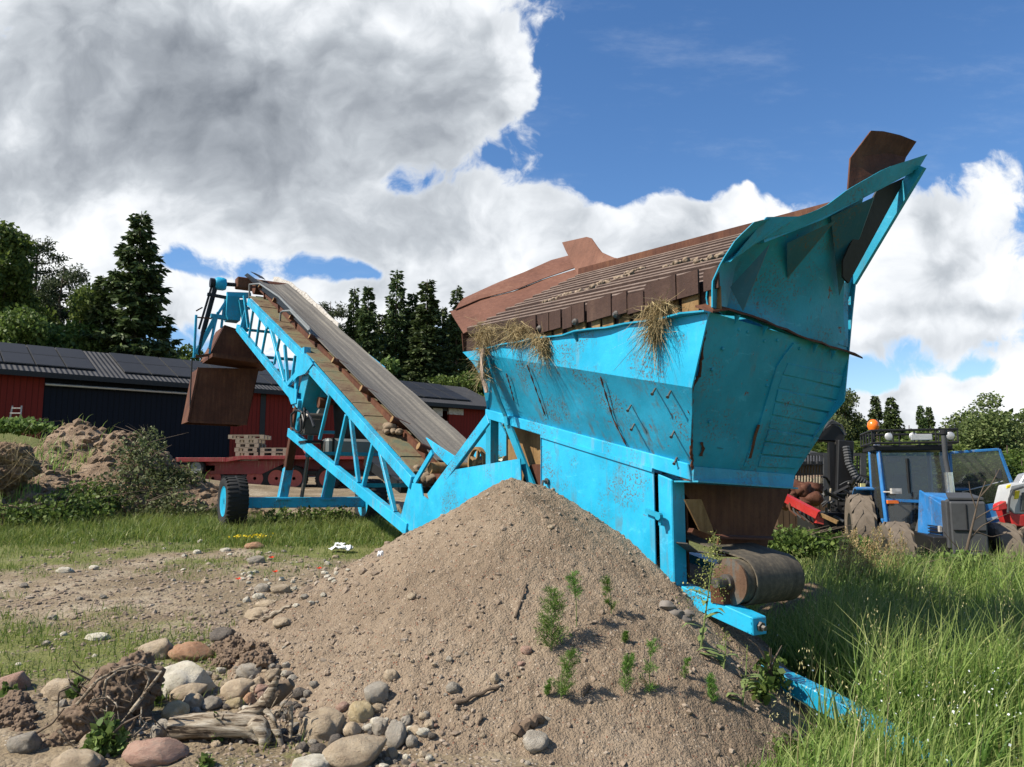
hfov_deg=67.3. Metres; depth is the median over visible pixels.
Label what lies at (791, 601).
earth heap
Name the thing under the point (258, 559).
stone
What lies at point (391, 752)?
stone
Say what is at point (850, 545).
reed grass
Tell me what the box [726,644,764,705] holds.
dock plant
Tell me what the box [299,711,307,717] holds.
stone
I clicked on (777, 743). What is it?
leafy weed
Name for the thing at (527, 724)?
earth clod
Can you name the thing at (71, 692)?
leafy weed
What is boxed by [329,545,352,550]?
plastic scrap
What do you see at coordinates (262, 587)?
stone
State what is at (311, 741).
stone
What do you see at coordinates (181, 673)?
stone
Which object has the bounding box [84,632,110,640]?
stone
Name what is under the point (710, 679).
feathery weed
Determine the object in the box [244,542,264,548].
stone
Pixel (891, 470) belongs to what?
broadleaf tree
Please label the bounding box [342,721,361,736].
stone
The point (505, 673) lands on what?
pebbles
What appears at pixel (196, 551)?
stone
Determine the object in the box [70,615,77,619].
stone
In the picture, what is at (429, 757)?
stone
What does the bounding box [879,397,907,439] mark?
spruce tree
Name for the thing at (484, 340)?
straw clump
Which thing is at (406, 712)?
stone
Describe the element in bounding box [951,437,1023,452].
broadleaf tree
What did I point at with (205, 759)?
leafy weed
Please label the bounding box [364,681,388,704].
stone
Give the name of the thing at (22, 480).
root ball
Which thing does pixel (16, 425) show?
weed clump
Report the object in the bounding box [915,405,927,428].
spruce tree
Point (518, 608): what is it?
stick
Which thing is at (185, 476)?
bramble bush
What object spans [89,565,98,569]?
stone
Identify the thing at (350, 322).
spruce tree
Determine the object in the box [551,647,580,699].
feathery weed
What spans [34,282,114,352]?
broadleaf tree
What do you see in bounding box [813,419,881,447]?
broadleaf tree
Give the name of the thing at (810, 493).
rubbish heap
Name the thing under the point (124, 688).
root clod
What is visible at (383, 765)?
stone
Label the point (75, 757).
stone
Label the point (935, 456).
broadleaf tree
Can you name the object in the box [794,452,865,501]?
guard
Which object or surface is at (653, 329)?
straw clump
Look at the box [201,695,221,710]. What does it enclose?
stone
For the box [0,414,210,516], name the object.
mound grass
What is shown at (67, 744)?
stone
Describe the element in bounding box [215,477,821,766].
sand pile
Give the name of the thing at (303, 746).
stone
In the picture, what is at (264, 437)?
pallet
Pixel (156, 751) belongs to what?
stone
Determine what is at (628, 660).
feathery weed
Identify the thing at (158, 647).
stone
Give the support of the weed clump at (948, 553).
on the ground at (50, 713)
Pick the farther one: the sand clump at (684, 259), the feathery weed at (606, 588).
the sand clump at (684, 259)
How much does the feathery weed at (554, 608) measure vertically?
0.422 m
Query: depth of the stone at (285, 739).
4.14 m
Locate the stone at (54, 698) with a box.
[51,696,62,700]
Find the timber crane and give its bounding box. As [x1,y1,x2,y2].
[797,420,879,532]
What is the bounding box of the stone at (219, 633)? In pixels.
[209,627,235,642]
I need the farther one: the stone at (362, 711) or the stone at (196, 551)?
the stone at (196, 551)
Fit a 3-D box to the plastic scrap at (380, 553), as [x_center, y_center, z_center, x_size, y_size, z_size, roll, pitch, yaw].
[-1.061,1.373,6.209,0.047,0.057,0.040,0,-7,0]
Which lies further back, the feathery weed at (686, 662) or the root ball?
the root ball
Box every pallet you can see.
[228,435,270,439]
[234,448,259,451]
[235,439,264,443]
[235,452,259,455]
[236,443,265,447]
[260,448,286,451]
[260,452,285,455]
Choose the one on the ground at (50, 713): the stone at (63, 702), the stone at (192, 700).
the stone at (63, 702)
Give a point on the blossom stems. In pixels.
(943, 714)
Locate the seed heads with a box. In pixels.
[769,540,1023,732]
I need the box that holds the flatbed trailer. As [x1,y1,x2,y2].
[176,449,374,487]
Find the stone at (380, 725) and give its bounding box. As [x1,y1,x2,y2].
[371,717,388,735]
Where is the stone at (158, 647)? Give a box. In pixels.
[138,638,173,659]
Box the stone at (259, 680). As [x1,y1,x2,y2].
[253,676,263,684]
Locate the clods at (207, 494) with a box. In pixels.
[0,418,270,531]
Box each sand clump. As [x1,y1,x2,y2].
[542,290,578,302]
[578,276,618,291]
[613,266,645,278]
[662,257,697,267]
[693,252,725,263]
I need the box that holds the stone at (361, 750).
[322,734,386,766]
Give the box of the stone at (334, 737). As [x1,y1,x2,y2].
[328,733,340,745]
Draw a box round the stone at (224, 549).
[220,548,230,551]
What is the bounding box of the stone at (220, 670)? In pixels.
[216,667,226,673]
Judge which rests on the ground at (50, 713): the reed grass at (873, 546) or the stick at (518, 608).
the reed grass at (873, 546)
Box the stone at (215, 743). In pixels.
[210,740,221,746]
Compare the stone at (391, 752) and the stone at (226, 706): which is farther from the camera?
the stone at (226, 706)
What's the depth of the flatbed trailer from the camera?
25.44 m
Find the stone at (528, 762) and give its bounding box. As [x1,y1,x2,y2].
[524,760,531,765]
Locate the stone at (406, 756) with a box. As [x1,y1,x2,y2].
[402,754,409,759]
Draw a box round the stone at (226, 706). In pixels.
[223,703,230,709]
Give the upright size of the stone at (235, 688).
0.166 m
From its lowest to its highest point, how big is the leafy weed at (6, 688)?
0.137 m
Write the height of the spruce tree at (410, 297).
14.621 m
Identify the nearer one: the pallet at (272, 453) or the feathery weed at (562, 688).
the feathery weed at (562, 688)
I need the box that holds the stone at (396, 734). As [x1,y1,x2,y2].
[385,719,406,748]
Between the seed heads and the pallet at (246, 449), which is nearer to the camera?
the seed heads
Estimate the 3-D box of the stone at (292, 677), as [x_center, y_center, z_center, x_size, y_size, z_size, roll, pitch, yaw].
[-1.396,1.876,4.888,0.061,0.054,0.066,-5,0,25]
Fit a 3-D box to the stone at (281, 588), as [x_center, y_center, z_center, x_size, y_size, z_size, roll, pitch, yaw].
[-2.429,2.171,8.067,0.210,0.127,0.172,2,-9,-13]
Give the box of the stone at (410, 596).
[407,593,416,599]
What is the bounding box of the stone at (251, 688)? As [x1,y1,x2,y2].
[247,684,256,693]
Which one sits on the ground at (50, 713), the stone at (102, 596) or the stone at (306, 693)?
the stone at (102, 596)
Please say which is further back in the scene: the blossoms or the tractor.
the tractor
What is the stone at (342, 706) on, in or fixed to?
on the sand pile
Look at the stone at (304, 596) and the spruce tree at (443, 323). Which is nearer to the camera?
the stone at (304, 596)
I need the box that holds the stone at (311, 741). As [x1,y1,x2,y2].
[307,739,317,744]
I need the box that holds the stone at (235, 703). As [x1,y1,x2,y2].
[225,697,244,708]
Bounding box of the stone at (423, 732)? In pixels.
[416,727,429,736]
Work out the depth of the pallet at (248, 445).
25.78 m
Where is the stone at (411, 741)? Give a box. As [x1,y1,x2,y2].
[406,734,417,747]
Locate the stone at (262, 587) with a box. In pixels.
[254,583,270,591]
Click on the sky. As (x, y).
(326, 148)
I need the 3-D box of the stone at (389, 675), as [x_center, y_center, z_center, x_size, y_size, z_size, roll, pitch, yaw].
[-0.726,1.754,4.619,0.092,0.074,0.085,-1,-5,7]
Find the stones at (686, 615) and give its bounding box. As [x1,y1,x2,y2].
[659,600,694,622]
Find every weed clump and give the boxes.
[0,415,57,436]
[255,505,358,527]
[767,523,885,561]
[873,545,1023,582]
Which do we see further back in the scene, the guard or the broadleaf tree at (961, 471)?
the broadleaf tree at (961, 471)
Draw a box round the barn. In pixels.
[0,342,486,475]
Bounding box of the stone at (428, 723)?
[424,719,433,728]
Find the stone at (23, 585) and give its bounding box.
[19,583,28,587]
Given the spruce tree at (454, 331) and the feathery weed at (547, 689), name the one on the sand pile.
the feathery weed at (547, 689)
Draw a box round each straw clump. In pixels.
[463,317,513,390]
[491,310,542,360]
[510,323,554,375]
[616,280,683,381]
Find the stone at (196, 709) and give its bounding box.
[191,707,200,712]
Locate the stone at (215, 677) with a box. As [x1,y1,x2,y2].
[212,675,218,679]
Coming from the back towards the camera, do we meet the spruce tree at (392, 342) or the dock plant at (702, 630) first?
the spruce tree at (392, 342)
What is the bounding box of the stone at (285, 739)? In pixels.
[283,736,288,742]
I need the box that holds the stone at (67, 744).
[63,740,75,745]
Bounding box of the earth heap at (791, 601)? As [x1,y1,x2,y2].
[757,582,841,624]
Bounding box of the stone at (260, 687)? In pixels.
[255,684,267,693]
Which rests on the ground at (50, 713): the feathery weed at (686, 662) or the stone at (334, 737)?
the stone at (334, 737)
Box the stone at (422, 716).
[418,712,428,719]
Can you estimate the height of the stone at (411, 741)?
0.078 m
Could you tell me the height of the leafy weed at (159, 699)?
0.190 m
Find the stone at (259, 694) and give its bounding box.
[257,691,264,698]
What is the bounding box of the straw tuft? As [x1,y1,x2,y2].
[0,425,68,488]
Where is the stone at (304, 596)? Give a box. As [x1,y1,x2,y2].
[300,594,307,599]
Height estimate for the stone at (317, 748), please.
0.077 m
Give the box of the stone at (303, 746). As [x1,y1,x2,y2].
[296,741,309,751]
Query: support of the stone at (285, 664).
on the sand pile
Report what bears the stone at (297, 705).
on the sand pile
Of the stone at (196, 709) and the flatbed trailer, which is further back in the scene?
the flatbed trailer
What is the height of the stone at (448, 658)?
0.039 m
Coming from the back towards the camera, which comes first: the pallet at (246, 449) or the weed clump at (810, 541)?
the pallet at (246, 449)
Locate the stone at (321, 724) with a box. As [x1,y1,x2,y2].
[297,707,346,741]
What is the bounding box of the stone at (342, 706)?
[335,701,349,712]
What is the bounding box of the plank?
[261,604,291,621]
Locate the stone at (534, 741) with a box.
[523,730,548,753]
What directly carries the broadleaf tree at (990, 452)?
on the ground at (50, 713)
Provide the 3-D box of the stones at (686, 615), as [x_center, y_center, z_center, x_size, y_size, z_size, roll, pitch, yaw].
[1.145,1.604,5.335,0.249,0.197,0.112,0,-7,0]
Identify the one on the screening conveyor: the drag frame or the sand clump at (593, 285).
the sand clump at (593, 285)
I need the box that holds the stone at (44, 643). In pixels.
[42,640,50,645]
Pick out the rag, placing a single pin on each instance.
(485, 386)
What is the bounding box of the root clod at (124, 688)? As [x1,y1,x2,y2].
[36,650,166,748]
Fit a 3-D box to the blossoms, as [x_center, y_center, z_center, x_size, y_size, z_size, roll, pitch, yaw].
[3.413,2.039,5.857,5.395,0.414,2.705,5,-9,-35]
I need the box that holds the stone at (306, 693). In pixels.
[303,690,311,697]
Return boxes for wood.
[499,408,1023,461]
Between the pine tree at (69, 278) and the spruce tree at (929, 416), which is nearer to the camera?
the pine tree at (69, 278)
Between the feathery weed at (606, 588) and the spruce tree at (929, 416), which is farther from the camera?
the spruce tree at (929, 416)
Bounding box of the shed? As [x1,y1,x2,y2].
[768,451,843,541]
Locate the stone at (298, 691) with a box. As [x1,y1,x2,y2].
[292,687,305,699]
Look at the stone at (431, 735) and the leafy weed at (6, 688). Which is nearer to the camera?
the stone at (431, 735)
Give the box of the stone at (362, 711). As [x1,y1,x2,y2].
[348,700,374,722]
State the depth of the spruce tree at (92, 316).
44.55 m
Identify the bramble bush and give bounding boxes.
[0,477,150,527]
[36,443,207,519]
[103,424,188,463]
[152,460,217,519]
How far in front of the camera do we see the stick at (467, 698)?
4.35 m
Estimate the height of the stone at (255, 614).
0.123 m
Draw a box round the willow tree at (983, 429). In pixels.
[938,391,1023,457]
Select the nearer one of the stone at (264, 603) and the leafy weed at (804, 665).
the leafy weed at (804, 665)
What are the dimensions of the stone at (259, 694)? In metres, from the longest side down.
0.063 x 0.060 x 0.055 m
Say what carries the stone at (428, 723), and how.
on the sand pile
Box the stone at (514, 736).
[511,734,517,739]
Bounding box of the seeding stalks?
[718,543,1023,766]
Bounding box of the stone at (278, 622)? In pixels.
[272,617,290,627]
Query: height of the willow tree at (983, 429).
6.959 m
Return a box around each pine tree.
[22,233,73,324]
[32,263,89,323]
[307,301,349,371]
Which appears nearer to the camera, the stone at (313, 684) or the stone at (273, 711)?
the stone at (273, 711)
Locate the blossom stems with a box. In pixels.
[781,614,1023,766]
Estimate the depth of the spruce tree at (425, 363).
56.27 m
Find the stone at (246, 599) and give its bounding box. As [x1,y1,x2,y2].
[243,597,250,602]
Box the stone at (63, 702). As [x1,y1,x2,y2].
[56,699,67,707]
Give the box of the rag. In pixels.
[480,348,487,392]
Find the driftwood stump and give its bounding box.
[166,676,297,749]
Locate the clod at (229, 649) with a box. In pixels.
[209,635,275,668]
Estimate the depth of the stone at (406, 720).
4.25 m
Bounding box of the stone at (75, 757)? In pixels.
[51,748,106,766]
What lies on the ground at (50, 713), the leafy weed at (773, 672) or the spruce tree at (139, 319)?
the spruce tree at (139, 319)
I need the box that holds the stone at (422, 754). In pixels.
[418,751,426,757]
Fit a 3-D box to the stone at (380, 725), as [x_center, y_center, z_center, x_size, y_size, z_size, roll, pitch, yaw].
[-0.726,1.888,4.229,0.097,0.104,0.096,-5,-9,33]
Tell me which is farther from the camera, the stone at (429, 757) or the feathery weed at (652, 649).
the feathery weed at (652, 649)
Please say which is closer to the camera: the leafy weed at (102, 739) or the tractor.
the leafy weed at (102, 739)
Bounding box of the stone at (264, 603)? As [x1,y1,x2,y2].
[255,600,276,606]
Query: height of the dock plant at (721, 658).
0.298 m
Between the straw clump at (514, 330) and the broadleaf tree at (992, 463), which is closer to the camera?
the straw clump at (514, 330)
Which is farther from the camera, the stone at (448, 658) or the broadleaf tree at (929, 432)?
the broadleaf tree at (929, 432)
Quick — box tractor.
[844,419,1023,558]
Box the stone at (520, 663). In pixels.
[517,661,524,665]
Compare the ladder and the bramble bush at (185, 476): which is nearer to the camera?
the bramble bush at (185, 476)
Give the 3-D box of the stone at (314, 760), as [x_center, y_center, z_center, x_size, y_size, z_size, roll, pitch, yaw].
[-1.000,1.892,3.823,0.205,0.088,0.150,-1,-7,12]
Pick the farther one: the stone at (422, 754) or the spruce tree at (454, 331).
the spruce tree at (454, 331)
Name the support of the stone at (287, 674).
on the sand pile
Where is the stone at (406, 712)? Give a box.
[399,710,410,716]
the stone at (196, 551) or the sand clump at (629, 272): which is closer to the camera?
the sand clump at (629, 272)
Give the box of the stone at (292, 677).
[287,674,296,680]
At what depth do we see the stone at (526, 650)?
4.71 m
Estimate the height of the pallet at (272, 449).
0.135 m
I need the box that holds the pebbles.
[0,481,778,766]
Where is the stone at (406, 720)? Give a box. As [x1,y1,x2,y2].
[401,715,410,725]
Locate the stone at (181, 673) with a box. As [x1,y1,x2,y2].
[161,660,215,697]
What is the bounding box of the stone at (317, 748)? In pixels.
[309,743,325,753]
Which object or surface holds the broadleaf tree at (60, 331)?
on the ground at (50, 713)
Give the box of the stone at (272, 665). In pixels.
[268,663,275,668]
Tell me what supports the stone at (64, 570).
on the ground at (50, 713)
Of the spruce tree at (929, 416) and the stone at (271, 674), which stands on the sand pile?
the stone at (271, 674)
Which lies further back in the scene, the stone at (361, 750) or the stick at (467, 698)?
the stick at (467, 698)
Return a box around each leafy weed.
[0,681,18,697]
[64,674,87,698]
[75,710,141,757]
[155,684,165,705]
[195,752,216,766]
[211,711,226,741]
[739,645,791,705]
[768,728,811,760]
[797,628,845,687]
[829,703,877,744]
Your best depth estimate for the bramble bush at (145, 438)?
16.68 m
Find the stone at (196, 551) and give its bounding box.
[193,550,200,553]
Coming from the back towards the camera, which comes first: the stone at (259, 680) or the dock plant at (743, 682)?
the stone at (259, 680)
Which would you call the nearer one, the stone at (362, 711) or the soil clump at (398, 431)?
the stone at (362, 711)
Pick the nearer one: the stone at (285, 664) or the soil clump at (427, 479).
the stone at (285, 664)
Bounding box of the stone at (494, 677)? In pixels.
[490,672,498,683]
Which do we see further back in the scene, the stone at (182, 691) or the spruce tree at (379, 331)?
the spruce tree at (379, 331)
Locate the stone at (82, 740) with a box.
[79,732,89,747]
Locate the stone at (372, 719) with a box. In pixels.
[370,717,378,723]
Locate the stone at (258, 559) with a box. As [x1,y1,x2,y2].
[246,555,264,564]
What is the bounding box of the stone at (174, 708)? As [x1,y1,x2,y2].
[161,700,189,720]
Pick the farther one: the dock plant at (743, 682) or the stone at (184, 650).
the stone at (184, 650)
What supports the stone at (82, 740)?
on the ground at (50, 713)
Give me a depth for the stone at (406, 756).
3.95 m
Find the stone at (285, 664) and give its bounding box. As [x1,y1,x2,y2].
[282,662,289,667]
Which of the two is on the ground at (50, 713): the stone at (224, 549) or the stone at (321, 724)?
the stone at (224, 549)
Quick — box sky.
[0,0,1023,460]
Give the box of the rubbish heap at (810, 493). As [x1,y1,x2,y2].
[782,479,823,510]
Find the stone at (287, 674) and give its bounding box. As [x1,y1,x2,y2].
[284,671,292,678]
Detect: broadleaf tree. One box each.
[0,303,87,350]
[27,319,98,347]
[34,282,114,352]
[172,343,204,360]
[380,354,400,374]
[427,370,503,426]
[811,432,984,516]
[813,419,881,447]
[853,455,918,515]
[876,451,1011,511]
[877,457,991,515]
[905,423,961,440]
[933,454,1023,503]
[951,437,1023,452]
[975,445,1023,465]
[982,460,1023,499]
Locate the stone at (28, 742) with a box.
[6,731,42,753]
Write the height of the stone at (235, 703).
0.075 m
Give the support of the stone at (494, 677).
on the sand pile
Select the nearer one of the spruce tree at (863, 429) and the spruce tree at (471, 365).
the spruce tree at (863, 429)
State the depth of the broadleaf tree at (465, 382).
53.43 m
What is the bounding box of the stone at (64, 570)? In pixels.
[55,567,74,572]
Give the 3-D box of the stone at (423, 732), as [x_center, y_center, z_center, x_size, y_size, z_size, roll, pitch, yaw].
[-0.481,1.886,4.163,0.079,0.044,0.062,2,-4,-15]
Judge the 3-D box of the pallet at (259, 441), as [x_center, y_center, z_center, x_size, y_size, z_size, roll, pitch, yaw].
[-8.888,1.979,26.159,0.750,0.135,0.800,0,-7,0]
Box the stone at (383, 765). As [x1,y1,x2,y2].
[379,763,388,766]
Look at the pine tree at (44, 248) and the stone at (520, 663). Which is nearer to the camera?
the stone at (520, 663)
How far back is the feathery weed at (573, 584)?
4.94 m
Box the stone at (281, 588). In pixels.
[270,584,290,593]
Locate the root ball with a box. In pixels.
[0,441,42,495]
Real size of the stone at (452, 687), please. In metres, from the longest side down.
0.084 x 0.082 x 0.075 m
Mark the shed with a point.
(787, 518)
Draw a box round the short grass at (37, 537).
[0,508,402,754]
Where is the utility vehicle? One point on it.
(1011, 495)
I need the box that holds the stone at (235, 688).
[220,677,253,699]
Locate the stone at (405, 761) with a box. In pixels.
[401,759,409,764]
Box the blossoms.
[777,602,1020,760]
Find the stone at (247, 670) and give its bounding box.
[236,662,262,677]
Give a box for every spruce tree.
[78,275,116,352]
[79,211,185,358]
[344,286,360,341]
[355,285,383,361]
[373,313,390,356]
[379,270,411,380]
[398,293,419,378]
[400,279,450,383]
[435,306,453,373]
[439,285,471,386]
[446,314,460,373]
[458,334,480,390]
[856,426,889,517]
[867,396,886,438]
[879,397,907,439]
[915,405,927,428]
[924,406,935,431]
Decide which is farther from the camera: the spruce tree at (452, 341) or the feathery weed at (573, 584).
the spruce tree at (452, 341)
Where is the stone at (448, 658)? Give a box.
[445,656,451,661]
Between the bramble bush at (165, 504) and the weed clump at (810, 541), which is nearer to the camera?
the weed clump at (810, 541)
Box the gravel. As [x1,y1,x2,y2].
[0,540,393,650]
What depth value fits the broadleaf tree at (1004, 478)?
34.38 m
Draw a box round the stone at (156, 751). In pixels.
[121,737,189,766]
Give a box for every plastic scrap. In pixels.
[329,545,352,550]
[377,551,383,556]
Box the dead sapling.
[928,470,1010,556]
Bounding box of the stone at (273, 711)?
[271,709,282,718]
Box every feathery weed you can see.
[532,586,573,650]
[544,676,551,695]
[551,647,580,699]
[564,569,583,625]
[599,574,618,613]
[618,652,635,691]
[621,630,628,642]
[638,638,660,692]
[680,656,690,677]
[705,672,720,703]
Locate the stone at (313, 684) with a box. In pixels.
[309,681,318,688]
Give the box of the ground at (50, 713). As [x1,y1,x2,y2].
[0,433,1023,766]
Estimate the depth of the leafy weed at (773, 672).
5.03 m
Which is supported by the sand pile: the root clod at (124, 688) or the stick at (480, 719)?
the stick at (480, 719)
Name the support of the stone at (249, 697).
on the sand pile
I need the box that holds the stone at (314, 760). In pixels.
[291,753,330,766]
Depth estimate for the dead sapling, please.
11.32 m
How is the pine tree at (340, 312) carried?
on the ground at (50, 713)
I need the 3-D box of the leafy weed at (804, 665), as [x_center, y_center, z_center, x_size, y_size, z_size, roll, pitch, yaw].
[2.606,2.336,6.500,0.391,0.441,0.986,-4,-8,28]
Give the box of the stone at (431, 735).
[428,732,436,739]
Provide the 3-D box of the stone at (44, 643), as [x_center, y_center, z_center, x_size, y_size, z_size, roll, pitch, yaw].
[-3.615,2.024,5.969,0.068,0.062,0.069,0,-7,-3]
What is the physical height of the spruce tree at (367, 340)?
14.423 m
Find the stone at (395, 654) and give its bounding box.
[392,652,399,657]
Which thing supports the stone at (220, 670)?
on the ground at (50, 713)
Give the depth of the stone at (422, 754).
3.96 m
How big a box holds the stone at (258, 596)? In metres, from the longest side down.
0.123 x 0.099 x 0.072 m
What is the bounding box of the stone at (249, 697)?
[243,692,255,704]
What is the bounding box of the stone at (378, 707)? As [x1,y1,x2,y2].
[372,703,384,711]
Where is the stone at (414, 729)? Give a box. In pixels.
[410,725,419,734]
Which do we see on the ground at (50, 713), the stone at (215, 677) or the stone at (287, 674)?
the stone at (215, 677)
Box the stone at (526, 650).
[520,646,531,654]
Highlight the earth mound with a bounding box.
[0,423,264,528]
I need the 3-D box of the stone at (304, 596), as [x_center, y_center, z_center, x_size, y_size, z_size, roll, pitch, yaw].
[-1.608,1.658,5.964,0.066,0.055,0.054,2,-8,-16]
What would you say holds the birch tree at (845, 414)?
on the ground at (50, 713)
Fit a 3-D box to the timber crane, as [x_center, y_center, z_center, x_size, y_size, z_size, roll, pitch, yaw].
[7.351,2.059,17.280,1.457,2.522,1.596,0,-7,0]
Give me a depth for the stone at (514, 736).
4.09 m
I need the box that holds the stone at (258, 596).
[252,593,264,598]
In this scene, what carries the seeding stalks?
on the ground at (50, 713)
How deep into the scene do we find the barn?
31.74 m
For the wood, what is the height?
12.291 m
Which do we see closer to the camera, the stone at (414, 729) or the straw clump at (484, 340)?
the stone at (414, 729)
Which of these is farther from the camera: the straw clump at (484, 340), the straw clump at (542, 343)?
the straw clump at (484, 340)
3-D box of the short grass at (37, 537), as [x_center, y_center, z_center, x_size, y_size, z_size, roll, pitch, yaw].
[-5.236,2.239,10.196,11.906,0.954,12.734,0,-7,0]
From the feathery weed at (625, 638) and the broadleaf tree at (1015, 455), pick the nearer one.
the feathery weed at (625, 638)
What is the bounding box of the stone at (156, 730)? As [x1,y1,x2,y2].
[149,718,167,737]
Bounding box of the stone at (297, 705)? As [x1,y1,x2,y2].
[294,703,301,708]
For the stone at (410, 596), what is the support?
on the sand pile
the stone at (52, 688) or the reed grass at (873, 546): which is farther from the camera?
the reed grass at (873, 546)
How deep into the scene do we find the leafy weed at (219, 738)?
4.13 m
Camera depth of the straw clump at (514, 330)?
7.22 m
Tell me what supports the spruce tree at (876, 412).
on the ground at (50, 713)
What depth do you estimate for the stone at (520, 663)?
4.63 m
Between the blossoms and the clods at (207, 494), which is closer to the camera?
the blossoms
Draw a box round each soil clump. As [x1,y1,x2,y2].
[382,428,403,434]
[399,465,435,486]
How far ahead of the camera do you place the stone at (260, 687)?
4.84 m
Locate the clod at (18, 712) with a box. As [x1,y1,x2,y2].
[0,689,39,731]
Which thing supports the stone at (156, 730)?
on the ground at (50, 713)
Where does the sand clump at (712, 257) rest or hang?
on the screening conveyor
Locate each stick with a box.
[451,685,499,706]
[477,713,483,724]
[514,582,526,617]
[583,683,589,695]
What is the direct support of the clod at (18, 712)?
on the ground at (50, 713)
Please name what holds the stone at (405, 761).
on the ground at (50, 713)
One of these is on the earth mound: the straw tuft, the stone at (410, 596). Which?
the straw tuft
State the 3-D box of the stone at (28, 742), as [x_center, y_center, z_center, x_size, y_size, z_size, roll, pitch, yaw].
[-2.564,1.899,4.047,0.146,0.123,0.138,-2,-12,14]
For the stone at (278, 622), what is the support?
on the sand pile
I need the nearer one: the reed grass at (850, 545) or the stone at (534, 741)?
the stone at (534, 741)
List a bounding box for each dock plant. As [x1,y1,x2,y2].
[676,531,729,647]
[697,630,738,668]
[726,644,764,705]
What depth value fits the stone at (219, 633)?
6.00 m
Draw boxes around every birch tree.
[0,218,44,341]
[815,388,867,456]
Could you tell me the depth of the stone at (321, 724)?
4.19 m
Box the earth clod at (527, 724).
[511,713,545,736]
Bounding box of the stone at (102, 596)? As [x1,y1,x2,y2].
[99,594,106,598]
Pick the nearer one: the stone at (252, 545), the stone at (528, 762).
the stone at (528, 762)
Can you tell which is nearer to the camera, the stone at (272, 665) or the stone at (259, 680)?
the stone at (259, 680)
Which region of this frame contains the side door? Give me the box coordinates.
[540,434,662,563]
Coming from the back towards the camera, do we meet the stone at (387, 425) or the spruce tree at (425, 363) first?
the spruce tree at (425, 363)
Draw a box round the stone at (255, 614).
[244,607,269,620]
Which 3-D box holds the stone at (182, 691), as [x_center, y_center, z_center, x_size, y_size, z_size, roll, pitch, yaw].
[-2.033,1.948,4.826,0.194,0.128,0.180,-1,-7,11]
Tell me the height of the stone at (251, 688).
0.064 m
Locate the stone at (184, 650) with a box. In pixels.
[168,641,213,661]
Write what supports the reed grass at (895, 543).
on the ground at (50, 713)
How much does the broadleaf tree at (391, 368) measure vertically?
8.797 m
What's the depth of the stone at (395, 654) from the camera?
4.78 m
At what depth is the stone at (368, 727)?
4.22 m
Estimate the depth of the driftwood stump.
4.13 m
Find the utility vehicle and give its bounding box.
[993,473,1023,539]
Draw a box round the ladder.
[9,406,21,416]
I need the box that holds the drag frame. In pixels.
[785,494,838,528]
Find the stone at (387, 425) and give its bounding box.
[383,422,397,432]
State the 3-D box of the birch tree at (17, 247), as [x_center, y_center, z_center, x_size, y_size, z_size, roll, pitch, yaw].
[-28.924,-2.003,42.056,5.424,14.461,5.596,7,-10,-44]
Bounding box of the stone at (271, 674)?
[265,668,280,680]
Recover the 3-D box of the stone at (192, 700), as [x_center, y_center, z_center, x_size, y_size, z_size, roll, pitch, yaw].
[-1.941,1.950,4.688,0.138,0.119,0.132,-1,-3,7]
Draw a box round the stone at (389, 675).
[383,669,397,681]
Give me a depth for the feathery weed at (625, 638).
4.83 m
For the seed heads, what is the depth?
5.78 m
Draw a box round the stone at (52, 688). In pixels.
[40,678,73,698]
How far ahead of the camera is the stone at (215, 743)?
4.09 m
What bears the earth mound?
on the ground at (50, 713)
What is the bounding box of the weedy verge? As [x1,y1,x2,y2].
[0,507,401,544]
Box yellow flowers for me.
[228,534,260,541]
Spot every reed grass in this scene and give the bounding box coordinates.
[834,526,859,579]
[851,523,885,586]
[878,528,908,579]
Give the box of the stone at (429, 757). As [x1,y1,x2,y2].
[425,755,432,760]
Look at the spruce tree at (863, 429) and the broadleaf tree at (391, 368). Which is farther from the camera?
the broadleaf tree at (391, 368)
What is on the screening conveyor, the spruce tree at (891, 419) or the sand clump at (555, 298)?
the sand clump at (555, 298)
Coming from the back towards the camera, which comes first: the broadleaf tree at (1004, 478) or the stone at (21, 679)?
the broadleaf tree at (1004, 478)
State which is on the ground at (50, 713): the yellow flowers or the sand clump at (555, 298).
the yellow flowers
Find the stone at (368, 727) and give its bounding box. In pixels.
[363,723,371,731]
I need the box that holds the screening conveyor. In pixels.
[181,131,972,766]
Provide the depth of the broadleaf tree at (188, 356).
50.41 m
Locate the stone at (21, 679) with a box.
[0,671,30,689]
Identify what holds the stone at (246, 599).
on the ground at (50, 713)
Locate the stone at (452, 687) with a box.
[446,681,459,693]
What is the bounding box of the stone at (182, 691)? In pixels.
[169,683,207,700]
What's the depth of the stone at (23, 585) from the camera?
8.40 m
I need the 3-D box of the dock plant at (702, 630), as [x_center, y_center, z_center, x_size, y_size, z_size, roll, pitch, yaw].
[1.261,1.373,5.035,0.388,0.817,0.360,0,-7,0]
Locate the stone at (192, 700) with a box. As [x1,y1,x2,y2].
[182,693,204,709]
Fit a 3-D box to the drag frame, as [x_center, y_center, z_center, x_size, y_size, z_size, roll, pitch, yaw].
[5.514,2.356,14.201,1.012,0.662,0.371,-5,-9,36]
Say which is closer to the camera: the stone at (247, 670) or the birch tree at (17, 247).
the stone at (247, 670)
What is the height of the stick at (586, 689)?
0.060 m
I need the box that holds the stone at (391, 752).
[385,747,397,758]

